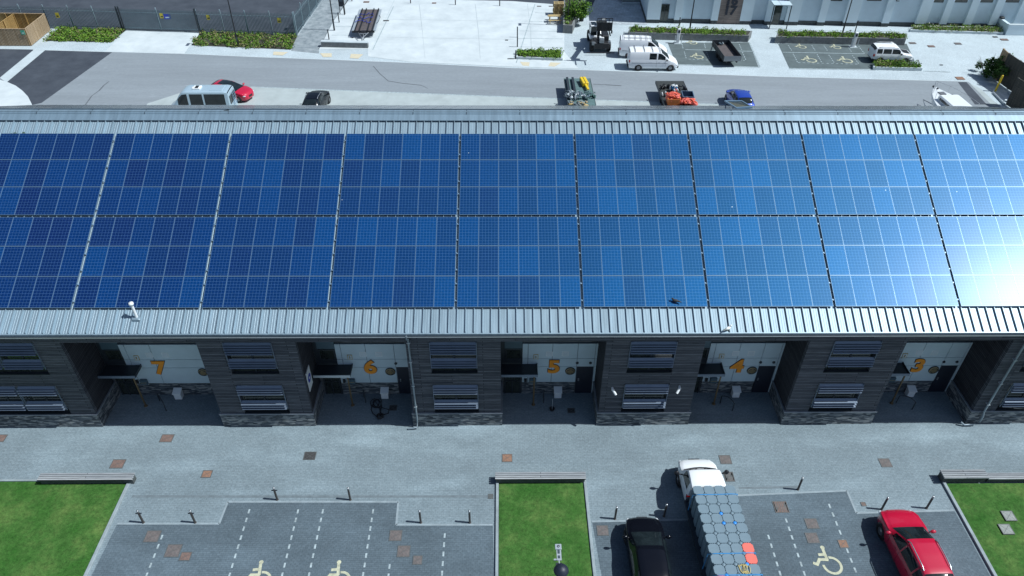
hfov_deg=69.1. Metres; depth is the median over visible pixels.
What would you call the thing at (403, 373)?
door
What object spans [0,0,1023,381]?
ground
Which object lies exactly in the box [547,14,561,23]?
picnic bench
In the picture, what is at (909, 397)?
cycle hoop
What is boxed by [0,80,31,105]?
rounded pavement corner
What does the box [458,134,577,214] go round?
solar array
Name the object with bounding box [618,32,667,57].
parked van
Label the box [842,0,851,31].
street lamp
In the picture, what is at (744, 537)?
float cube
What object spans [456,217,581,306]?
solar array
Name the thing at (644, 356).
window
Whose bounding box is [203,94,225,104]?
side window
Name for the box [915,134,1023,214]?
solar array
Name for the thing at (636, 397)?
window
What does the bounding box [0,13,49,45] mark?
timber enclosure
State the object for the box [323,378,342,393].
door
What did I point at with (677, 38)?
charging post
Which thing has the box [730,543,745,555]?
float cube
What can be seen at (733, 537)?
float cube
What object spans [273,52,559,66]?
pavement tactile
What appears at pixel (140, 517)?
bollard
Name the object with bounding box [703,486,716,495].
float cube
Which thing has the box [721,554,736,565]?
float cube
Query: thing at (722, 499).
float cube
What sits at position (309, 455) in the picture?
drain cover
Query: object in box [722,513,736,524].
float cube
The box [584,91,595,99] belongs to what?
net heap
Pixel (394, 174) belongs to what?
solar array
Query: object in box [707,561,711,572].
float cube
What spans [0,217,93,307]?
solar array
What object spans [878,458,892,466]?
drain cover
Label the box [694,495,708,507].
float cube
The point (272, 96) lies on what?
layby
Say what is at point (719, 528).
float cube
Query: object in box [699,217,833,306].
solar array
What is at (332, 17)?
street lamp
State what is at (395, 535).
drain cover
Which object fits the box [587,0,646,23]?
shaded yard paving
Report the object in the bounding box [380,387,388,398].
meter cabinet
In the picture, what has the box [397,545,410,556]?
drain cover
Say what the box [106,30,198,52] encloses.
yard drive
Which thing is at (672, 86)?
bundle
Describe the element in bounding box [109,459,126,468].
drain cover
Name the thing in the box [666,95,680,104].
crate
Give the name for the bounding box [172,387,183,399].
meter cabinet
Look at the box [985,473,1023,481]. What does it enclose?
bench
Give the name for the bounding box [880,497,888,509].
bollard
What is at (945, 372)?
door
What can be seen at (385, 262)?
solar array
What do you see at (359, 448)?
front paving
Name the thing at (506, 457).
drain cover
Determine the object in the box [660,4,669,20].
door
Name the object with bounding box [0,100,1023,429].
terrace building
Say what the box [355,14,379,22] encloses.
tie down strap
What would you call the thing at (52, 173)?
solar array
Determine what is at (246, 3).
yard dark patch
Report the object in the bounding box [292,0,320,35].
palisade fence
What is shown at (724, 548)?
float cube
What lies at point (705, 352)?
window
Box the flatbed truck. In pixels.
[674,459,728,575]
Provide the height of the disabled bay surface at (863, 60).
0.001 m
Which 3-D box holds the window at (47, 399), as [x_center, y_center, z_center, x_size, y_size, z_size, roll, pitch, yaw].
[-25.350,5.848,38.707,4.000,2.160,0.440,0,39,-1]
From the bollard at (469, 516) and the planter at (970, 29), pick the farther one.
the planter at (970, 29)
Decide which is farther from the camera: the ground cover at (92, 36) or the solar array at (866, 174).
the ground cover at (92, 36)
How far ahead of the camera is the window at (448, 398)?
38.99 m
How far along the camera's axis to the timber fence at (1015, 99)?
70.06 m
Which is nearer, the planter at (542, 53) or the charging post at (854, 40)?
the planter at (542, 53)
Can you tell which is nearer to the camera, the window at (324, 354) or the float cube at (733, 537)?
the float cube at (733, 537)
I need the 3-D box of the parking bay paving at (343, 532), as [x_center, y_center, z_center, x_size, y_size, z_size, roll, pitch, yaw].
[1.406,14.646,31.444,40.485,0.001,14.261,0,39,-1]
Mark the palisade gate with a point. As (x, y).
(161, 28)
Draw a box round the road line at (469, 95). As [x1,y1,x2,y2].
[259,87,728,104]
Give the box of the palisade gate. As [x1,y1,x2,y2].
[114,6,200,32]
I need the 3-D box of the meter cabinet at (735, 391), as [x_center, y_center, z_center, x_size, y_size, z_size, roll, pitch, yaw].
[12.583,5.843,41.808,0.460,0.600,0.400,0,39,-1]
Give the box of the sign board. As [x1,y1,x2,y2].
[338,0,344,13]
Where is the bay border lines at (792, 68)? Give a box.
[678,42,946,71]
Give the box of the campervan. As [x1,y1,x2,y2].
[171,85,237,104]
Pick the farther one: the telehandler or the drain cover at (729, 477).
the telehandler
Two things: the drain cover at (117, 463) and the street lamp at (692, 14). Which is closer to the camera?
the drain cover at (117, 463)
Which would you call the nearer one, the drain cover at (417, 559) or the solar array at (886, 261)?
the drain cover at (417, 559)
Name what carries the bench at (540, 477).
on the front paving at (359, 448)
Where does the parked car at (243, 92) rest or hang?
on the layby
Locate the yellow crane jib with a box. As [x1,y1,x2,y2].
[579,77,588,89]
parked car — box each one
[210,79,253,102]
[302,90,330,104]
[622,517,672,575]
[724,89,754,105]
[867,42,912,61]
[876,509,953,575]
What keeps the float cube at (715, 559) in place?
on the float cube at (709, 568)
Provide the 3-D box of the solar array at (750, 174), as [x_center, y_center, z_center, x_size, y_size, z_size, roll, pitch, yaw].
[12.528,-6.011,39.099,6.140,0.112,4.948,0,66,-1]
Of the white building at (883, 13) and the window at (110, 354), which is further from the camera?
the white building at (883, 13)
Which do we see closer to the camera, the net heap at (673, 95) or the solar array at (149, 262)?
the solar array at (149, 262)
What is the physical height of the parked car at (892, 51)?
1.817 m
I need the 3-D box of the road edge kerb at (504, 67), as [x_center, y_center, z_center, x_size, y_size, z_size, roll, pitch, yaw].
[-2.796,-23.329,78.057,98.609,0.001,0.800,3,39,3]
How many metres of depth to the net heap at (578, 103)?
68.39 m
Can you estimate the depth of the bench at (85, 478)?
37.03 m
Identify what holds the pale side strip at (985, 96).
on the back road at (139, 78)
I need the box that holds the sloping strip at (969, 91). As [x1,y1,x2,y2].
[958,82,985,103]
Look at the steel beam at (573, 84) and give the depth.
71.67 m
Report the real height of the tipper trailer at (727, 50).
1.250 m
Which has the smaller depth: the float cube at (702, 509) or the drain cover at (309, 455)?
the float cube at (702, 509)
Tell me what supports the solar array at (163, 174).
on the terrace building at (472, 366)
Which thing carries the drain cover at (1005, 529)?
on the lawn at (52, 529)
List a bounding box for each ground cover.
[42,23,123,42]
[190,29,295,48]
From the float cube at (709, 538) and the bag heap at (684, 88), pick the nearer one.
the float cube at (709, 538)
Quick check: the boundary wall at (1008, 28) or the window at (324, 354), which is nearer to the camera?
the window at (324, 354)
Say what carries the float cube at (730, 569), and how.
on the flatbed truck
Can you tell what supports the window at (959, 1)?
in the white building at (883, 13)
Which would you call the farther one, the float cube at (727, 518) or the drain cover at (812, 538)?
the drain cover at (812, 538)
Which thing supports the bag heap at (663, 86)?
on the flatbed trailer at (662, 100)
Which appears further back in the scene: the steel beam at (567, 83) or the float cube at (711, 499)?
the steel beam at (567, 83)
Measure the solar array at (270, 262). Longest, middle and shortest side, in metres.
6.140 x 4.948 x 0.112 m
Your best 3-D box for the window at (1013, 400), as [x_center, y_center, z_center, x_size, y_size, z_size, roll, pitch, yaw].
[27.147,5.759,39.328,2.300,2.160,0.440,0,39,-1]
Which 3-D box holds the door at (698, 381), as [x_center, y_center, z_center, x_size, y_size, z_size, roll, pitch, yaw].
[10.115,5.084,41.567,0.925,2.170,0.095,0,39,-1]
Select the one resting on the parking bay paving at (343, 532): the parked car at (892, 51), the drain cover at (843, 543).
the drain cover at (843, 543)
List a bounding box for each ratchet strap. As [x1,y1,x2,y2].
[688,493,737,509]
[702,552,755,568]
[713,574,762,575]
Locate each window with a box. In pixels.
[0,343,49,374]
[0,385,70,414]
[103,350,123,359]
[177,94,188,104]
[189,94,203,104]
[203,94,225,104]
[222,342,278,374]
[236,385,289,413]
[318,349,335,359]
[429,342,477,373]
[433,384,478,412]
[506,348,521,358]
[621,383,669,411]
[626,341,677,372]
[702,348,708,358]
[808,383,863,411]
[823,341,882,372]
[955,0,967,2]
[980,0,992,2]
[995,382,1023,410]
[1005,0,1019,2]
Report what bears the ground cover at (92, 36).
on the bed soil
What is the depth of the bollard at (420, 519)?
35.25 m
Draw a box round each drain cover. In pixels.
[0,434,7,441]
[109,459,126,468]
[143,530,161,541]
[159,434,174,441]
[164,544,182,556]
[178,552,191,560]
[201,470,212,477]
[303,452,316,459]
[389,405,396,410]
[389,530,402,540]
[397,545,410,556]
[412,555,422,564]
[502,454,511,461]
[567,408,574,412]
[596,525,608,535]
[718,455,731,463]
[724,472,734,481]
[772,501,789,512]
[804,518,819,528]
[805,533,819,542]
[837,539,849,547]
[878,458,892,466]
[998,524,1014,534]
[1000,511,1017,520]
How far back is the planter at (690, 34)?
83.77 m
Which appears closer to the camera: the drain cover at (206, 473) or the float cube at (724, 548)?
the float cube at (724, 548)
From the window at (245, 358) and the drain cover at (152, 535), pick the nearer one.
the drain cover at (152, 535)
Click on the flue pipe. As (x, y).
(136, 318)
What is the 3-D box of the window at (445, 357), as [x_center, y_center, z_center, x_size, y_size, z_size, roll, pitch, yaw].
[-2.908,3.483,37.118,2.330,2.210,0.380,0,39,-1]
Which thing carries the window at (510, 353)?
in the terrace building at (472, 366)
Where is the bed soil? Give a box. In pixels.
[47,29,296,48]
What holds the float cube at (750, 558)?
on the float cube
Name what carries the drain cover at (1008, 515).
on the lawn at (52, 529)
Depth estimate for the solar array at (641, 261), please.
36.91 m
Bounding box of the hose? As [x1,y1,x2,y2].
[370,398,388,418]
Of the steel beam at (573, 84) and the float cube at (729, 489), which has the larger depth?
the steel beam at (573, 84)
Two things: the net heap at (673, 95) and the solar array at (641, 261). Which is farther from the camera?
the net heap at (673, 95)
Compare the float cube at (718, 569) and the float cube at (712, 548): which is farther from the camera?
the float cube at (712, 548)
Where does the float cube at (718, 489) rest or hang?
on the float cube
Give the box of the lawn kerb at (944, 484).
[0,479,996,575]
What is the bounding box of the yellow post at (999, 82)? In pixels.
[994,75,1003,91]
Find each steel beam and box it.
[566,77,569,92]
[571,77,575,92]
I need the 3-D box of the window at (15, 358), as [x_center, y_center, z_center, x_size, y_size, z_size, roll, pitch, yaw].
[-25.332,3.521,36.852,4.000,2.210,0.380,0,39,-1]
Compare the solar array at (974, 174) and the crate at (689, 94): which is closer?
the solar array at (974, 174)
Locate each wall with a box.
[320,40,368,47]
[996,16,1023,34]
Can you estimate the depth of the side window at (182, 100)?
66.91 m
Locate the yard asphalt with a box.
[0,0,318,34]
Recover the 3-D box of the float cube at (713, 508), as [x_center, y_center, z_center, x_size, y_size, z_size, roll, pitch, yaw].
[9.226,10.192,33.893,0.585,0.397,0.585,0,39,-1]
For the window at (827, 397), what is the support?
in the terrace building at (472, 366)
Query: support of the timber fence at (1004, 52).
on the ground at (958, 54)
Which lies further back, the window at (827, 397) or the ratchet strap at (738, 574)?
the window at (827, 397)
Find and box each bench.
[37,473,136,483]
[495,472,585,482]
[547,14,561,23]
[937,469,988,482]
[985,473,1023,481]
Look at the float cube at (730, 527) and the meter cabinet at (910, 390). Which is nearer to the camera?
the float cube at (730, 527)
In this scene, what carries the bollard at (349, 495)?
on the front paving at (359, 448)
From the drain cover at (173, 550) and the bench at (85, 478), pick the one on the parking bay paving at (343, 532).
the drain cover at (173, 550)
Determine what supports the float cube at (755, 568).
on the float cube
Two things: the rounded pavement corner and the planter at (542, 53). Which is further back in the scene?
the planter at (542, 53)
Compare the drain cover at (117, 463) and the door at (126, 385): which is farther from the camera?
the door at (126, 385)
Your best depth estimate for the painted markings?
34.25 m
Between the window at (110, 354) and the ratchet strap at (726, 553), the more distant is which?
the window at (110, 354)
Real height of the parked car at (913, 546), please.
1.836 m
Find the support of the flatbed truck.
on the parking bay paving at (343, 532)
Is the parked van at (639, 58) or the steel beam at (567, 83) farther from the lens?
the parked van at (639, 58)
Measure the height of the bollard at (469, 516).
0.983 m
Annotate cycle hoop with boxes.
[720,396,734,410]
[896,395,915,409]
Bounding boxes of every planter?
[516,47,563,60]
[562,0,579,33]
[628,24,751,41]
[775,28,907,44]
[872,56,922,70]
[910,22,1003,34]
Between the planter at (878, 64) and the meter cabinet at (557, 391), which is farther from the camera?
the planter at (878, 64)
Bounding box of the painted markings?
[145,40,862,575]
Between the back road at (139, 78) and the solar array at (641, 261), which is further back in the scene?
the back road at (139, 78)
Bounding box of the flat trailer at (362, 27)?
[351,8,381,39]
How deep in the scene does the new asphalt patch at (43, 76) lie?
76.80 m
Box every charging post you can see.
[673,28,681,43]
[849,32,859,47]
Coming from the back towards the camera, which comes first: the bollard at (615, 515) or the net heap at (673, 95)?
the net heap at (673, 95)
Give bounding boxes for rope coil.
[738,564,750,573]
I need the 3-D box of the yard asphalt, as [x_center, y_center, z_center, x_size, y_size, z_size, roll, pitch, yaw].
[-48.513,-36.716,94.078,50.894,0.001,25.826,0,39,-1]
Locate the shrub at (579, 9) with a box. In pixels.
[563,0,593,19]
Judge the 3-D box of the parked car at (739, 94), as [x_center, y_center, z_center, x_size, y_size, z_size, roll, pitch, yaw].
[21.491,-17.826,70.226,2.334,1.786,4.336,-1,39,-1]
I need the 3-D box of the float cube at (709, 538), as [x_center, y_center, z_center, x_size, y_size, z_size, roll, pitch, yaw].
[8.768,11.145,32.718,0.585,0.397,0.585,0,39,-1]
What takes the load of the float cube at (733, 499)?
on the float cube
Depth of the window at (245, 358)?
37.04 m
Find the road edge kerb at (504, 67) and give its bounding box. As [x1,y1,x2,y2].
[33,49,967,81]
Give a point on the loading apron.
(445, 24)
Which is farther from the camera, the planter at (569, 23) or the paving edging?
the planter at (569, 23)
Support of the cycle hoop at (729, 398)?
on the front paving at (359, 448)
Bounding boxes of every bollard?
[135,510,144,523]
[188,510,196,523]
[271,487,278,500]
[347,487,351,500]
[418,510,421,523]
[468,510,470,523]
[613,506,617,519]
[663,504,667,517]
[796,477,803,490]
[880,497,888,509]
[925,496,934,508]
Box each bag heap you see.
[660,84,675,90]
[678,85,686,90]
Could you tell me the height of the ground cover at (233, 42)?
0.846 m
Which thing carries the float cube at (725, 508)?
on the flatbed truck
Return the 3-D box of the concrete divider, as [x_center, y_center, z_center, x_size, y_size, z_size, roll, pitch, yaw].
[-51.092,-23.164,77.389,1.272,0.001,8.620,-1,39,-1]
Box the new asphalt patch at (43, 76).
[0,49,111,104]
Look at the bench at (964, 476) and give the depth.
37.42 m
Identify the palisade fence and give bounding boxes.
[0,4,120,28]
[194,9,297,35]
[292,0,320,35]
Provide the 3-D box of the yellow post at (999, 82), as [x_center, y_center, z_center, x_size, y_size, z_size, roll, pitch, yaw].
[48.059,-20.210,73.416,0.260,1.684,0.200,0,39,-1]
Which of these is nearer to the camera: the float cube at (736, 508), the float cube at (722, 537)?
the float cube at (722, 537)
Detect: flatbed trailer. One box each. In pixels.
[564,78,595,105]
[655,81,691,105]
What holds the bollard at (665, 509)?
on the front paving at (359, 448)
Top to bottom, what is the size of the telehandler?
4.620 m
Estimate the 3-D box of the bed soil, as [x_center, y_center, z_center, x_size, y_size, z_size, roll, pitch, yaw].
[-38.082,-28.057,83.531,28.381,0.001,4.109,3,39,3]
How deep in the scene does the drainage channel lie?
36.70 m
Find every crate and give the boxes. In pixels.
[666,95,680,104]
[681,91,694,99]
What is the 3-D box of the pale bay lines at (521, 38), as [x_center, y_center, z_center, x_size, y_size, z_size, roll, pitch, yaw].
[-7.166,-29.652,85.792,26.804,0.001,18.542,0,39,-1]
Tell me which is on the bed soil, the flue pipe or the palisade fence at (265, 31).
the palisade fence at (265, 31)
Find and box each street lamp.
[227,0,238,45]
[330,0,334,30]
[553,544,568,575]
[689,0,694,28]
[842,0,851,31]
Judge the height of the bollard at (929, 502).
0.983 m
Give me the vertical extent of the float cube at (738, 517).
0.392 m
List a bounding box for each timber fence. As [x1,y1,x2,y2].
[992,48,1008,80]
[997,53,1019,87]
[1006,78,1023,107]
[1007,60,1023,90]
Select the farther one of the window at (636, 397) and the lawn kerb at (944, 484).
the window at (636, 397)
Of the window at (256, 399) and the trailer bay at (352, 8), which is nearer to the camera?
the window at (256, 399)
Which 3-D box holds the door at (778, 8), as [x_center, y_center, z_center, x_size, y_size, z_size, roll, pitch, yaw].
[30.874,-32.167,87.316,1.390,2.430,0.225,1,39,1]
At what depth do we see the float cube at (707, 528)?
33.00 m
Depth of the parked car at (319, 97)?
68.52 m
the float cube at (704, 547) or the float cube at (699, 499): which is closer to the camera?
the float cube at (704, 547)
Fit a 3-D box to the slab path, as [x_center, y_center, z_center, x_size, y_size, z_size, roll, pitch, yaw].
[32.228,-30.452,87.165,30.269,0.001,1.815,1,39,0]
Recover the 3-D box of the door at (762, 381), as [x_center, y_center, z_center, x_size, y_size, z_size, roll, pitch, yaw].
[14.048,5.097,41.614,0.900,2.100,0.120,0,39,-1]
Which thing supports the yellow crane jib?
on the flatbed trailer at (580, 87)
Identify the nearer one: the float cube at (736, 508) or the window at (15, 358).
the float cube at (736, 508)
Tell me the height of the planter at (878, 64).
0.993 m
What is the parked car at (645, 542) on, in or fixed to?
on the parking bay paving at (343, 532)
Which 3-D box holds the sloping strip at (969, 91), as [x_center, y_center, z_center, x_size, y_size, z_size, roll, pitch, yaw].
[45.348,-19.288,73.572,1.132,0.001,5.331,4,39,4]
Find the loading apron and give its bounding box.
[368,0,577,68]
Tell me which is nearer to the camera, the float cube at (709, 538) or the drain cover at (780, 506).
the float cube at (709, 538)
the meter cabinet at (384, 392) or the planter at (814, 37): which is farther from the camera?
the planter at (814, 37)
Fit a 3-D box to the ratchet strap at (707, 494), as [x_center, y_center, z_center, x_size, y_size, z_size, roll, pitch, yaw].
[9.374,9.997,34.754,2.162,1.239,0.043,-1,39,-1]
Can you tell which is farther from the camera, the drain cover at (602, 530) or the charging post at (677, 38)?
the charging post at (677, 38)
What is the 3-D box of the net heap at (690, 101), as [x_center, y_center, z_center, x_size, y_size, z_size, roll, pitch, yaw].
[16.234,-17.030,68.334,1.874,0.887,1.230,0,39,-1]
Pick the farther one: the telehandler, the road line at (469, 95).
the telehandler
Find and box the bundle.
[669,84,677,91]
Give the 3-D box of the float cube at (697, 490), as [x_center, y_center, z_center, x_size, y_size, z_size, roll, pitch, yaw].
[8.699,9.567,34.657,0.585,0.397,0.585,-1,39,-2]
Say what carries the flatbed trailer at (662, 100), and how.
on the layby
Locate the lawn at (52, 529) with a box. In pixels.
[0,482,1023,575]
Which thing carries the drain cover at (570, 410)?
on the front paving at (359, 448)
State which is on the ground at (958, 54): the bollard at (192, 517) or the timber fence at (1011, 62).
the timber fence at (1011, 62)
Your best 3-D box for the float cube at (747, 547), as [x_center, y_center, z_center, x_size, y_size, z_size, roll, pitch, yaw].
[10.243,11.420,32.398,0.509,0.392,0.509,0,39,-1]
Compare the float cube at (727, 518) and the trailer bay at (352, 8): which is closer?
the float cube at (727, 518)
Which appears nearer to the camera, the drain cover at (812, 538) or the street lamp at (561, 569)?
the street lamp at (561, 569)
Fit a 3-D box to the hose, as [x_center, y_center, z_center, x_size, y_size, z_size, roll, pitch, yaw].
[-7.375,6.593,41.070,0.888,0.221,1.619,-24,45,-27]
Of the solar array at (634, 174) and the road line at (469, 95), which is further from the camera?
the road line at (469, 95)
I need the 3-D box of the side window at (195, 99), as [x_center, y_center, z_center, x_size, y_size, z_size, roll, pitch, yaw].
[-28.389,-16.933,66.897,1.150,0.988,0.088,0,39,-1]
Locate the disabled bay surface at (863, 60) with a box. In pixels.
[668,42,914,68]
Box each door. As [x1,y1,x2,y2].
[115,378,138,394]
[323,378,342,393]
[397,367,410,392]
[504,377,520,393]
[575,366,592,392]
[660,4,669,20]
[694,377,701,392]
[751,366,774,391]
[771,5,782,23]
[928,365,957,391]
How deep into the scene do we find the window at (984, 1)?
85.79 m
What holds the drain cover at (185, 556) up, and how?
on the parking bay paving at (343, 532)
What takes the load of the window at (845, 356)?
in the terrace building at (472, 366)
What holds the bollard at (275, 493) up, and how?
on the front paving at (359, 448)
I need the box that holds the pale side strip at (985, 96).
[971,84,995,103]
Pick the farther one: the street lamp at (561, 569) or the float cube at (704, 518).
the float cube at (704, 518)
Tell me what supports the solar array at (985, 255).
on the terrace building at (472, 366)
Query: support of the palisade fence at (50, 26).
on the ground at (958, 54)
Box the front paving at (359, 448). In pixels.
[0,391,1023,575]
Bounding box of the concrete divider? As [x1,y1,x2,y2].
[0,50,44,81]
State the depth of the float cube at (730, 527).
33.01 m
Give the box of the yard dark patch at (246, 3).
[43,0,304,6]
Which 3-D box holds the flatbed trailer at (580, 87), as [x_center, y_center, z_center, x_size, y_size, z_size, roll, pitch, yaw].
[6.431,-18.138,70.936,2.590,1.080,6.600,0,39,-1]
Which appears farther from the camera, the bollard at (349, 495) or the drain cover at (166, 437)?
the drain cover at (166, 437)
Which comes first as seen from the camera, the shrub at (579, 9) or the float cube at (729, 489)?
the float cube at (729, 489)
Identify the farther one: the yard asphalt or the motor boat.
the yard asphalt
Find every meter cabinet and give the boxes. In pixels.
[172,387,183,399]
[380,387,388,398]
[554,386,561,397]
[731,386,740,397]
[904,385,916,396]
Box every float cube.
[691,486,706,497]
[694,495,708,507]
[696,504,711,516]
[698,514,713,526]
[701,523,716,536]
[702,540,706,551]
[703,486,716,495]
[704,533,719,546]
[705,495,719,505]
[706,543,722,557]
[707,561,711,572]
[708,504,722,515]
[709,554,725,567]
[711,513,725,524]
[711,565,726,574]
[713,523,727,534]
[714,485,727,495]
[716,495,730,505]
[716,533,730,544]
[719,504,733,515]
[719,543,733,555]
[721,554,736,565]
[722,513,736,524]
[724,485,735,494]
[724,523,739,534]
[724,564,739,575]
[727,494,738,503]
[727,533,742,544]
[730,504,741,514]
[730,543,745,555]
[733,513,744,522]
[733,554,748,564]
[735,523,747,532]
[736,564,751,575]
[738,533,750,542]
[741,543,753,553]
[745,553,757,565]
[748,564,760,573]
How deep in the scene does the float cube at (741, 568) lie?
31.48 m
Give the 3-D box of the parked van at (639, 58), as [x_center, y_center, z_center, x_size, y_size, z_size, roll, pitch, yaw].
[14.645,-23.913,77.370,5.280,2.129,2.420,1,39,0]
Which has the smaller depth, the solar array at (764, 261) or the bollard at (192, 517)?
the bollard at (192, 517)
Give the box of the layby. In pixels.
[147,87,729,105]
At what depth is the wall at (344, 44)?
81.47 m
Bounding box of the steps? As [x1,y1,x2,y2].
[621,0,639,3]
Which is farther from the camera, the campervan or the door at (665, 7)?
the door at (665, 7)
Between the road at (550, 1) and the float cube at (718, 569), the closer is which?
the float cube at (718, 569)
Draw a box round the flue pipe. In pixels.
[128,301,140,321]
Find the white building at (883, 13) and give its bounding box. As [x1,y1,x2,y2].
[640,0,1023,28]
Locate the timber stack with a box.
[553,1,563,15]
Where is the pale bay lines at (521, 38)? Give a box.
[336,4,562,62]
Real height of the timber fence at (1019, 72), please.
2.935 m
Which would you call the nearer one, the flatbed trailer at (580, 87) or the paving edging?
the paving edging
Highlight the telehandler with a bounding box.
[587,18,613,52]
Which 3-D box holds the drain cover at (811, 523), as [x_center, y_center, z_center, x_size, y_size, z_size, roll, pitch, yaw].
[14.375,11.295,35.673,0.600,0.020,0.560,0,39,-1]
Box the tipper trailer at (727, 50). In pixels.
[712,40,741,62]
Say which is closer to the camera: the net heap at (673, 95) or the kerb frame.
the net heap at (673, 95)
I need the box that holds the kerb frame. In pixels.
[992,91,1009,104]
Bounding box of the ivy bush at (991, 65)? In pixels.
[975,53,1013,78]
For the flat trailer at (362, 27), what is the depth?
85.63 m
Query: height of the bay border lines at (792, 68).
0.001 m
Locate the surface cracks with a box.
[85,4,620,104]
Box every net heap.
[564,90,575,98]
[568,99,587,105]
[573,90,585,98]
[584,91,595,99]
[665,91,680,101]
[680,98,697,105]
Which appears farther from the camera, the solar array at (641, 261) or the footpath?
the footpath
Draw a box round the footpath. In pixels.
[291,0,347,52]
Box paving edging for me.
[117,490,953,525]
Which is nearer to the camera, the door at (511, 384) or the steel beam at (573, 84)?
the door at (511, 384)
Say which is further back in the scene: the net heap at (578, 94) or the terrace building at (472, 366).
the net heap at (578, 94)
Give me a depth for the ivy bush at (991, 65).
75.46 m
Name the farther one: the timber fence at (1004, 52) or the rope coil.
the timber fence at (1004, 52)
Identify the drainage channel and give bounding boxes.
[132,486,797,497]
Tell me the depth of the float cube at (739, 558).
31.84 m
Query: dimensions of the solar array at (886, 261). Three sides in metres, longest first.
6.140 x 4.948 x 0.112 m
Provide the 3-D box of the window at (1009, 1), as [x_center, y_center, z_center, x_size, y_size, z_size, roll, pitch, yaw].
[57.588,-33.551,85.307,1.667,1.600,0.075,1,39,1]
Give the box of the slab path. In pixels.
[657,25,910,31]
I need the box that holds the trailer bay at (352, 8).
[319,0,393,54]
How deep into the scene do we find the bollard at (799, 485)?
36.86 m
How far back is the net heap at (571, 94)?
69.47 m
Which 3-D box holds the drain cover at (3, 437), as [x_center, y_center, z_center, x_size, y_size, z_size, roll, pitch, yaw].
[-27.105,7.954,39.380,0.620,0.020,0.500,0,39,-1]
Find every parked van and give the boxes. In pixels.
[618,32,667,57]
[626,45,677,70]
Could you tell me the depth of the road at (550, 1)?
94.03 m
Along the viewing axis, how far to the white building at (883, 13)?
86.98 m
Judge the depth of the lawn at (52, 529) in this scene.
35.41 m
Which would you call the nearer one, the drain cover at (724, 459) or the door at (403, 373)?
the drain cover at (724, 459)
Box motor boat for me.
[923,81,979,105]
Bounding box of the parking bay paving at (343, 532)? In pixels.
[92,491,989,575]
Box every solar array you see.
[0,133,114,214]
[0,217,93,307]
[73,217,214,307]
[96,133,229,214]
[202,217,336,307]
[218,134,344,214]
[329,217,457,307]
[338,134,459,214]
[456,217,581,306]
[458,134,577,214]
[574,134,696,214]
[579,217,707,306]
[688,134,815,214]
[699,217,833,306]
[802,134,933,214]
[818,217,958,306]
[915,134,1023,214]
[937,217,1023,305]
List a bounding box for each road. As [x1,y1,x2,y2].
[0,52,1000,106]
[490,0,594,5]
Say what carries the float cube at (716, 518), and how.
on the float cube
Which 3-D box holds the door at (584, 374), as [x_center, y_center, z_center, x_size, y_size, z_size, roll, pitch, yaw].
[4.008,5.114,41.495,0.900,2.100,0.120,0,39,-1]

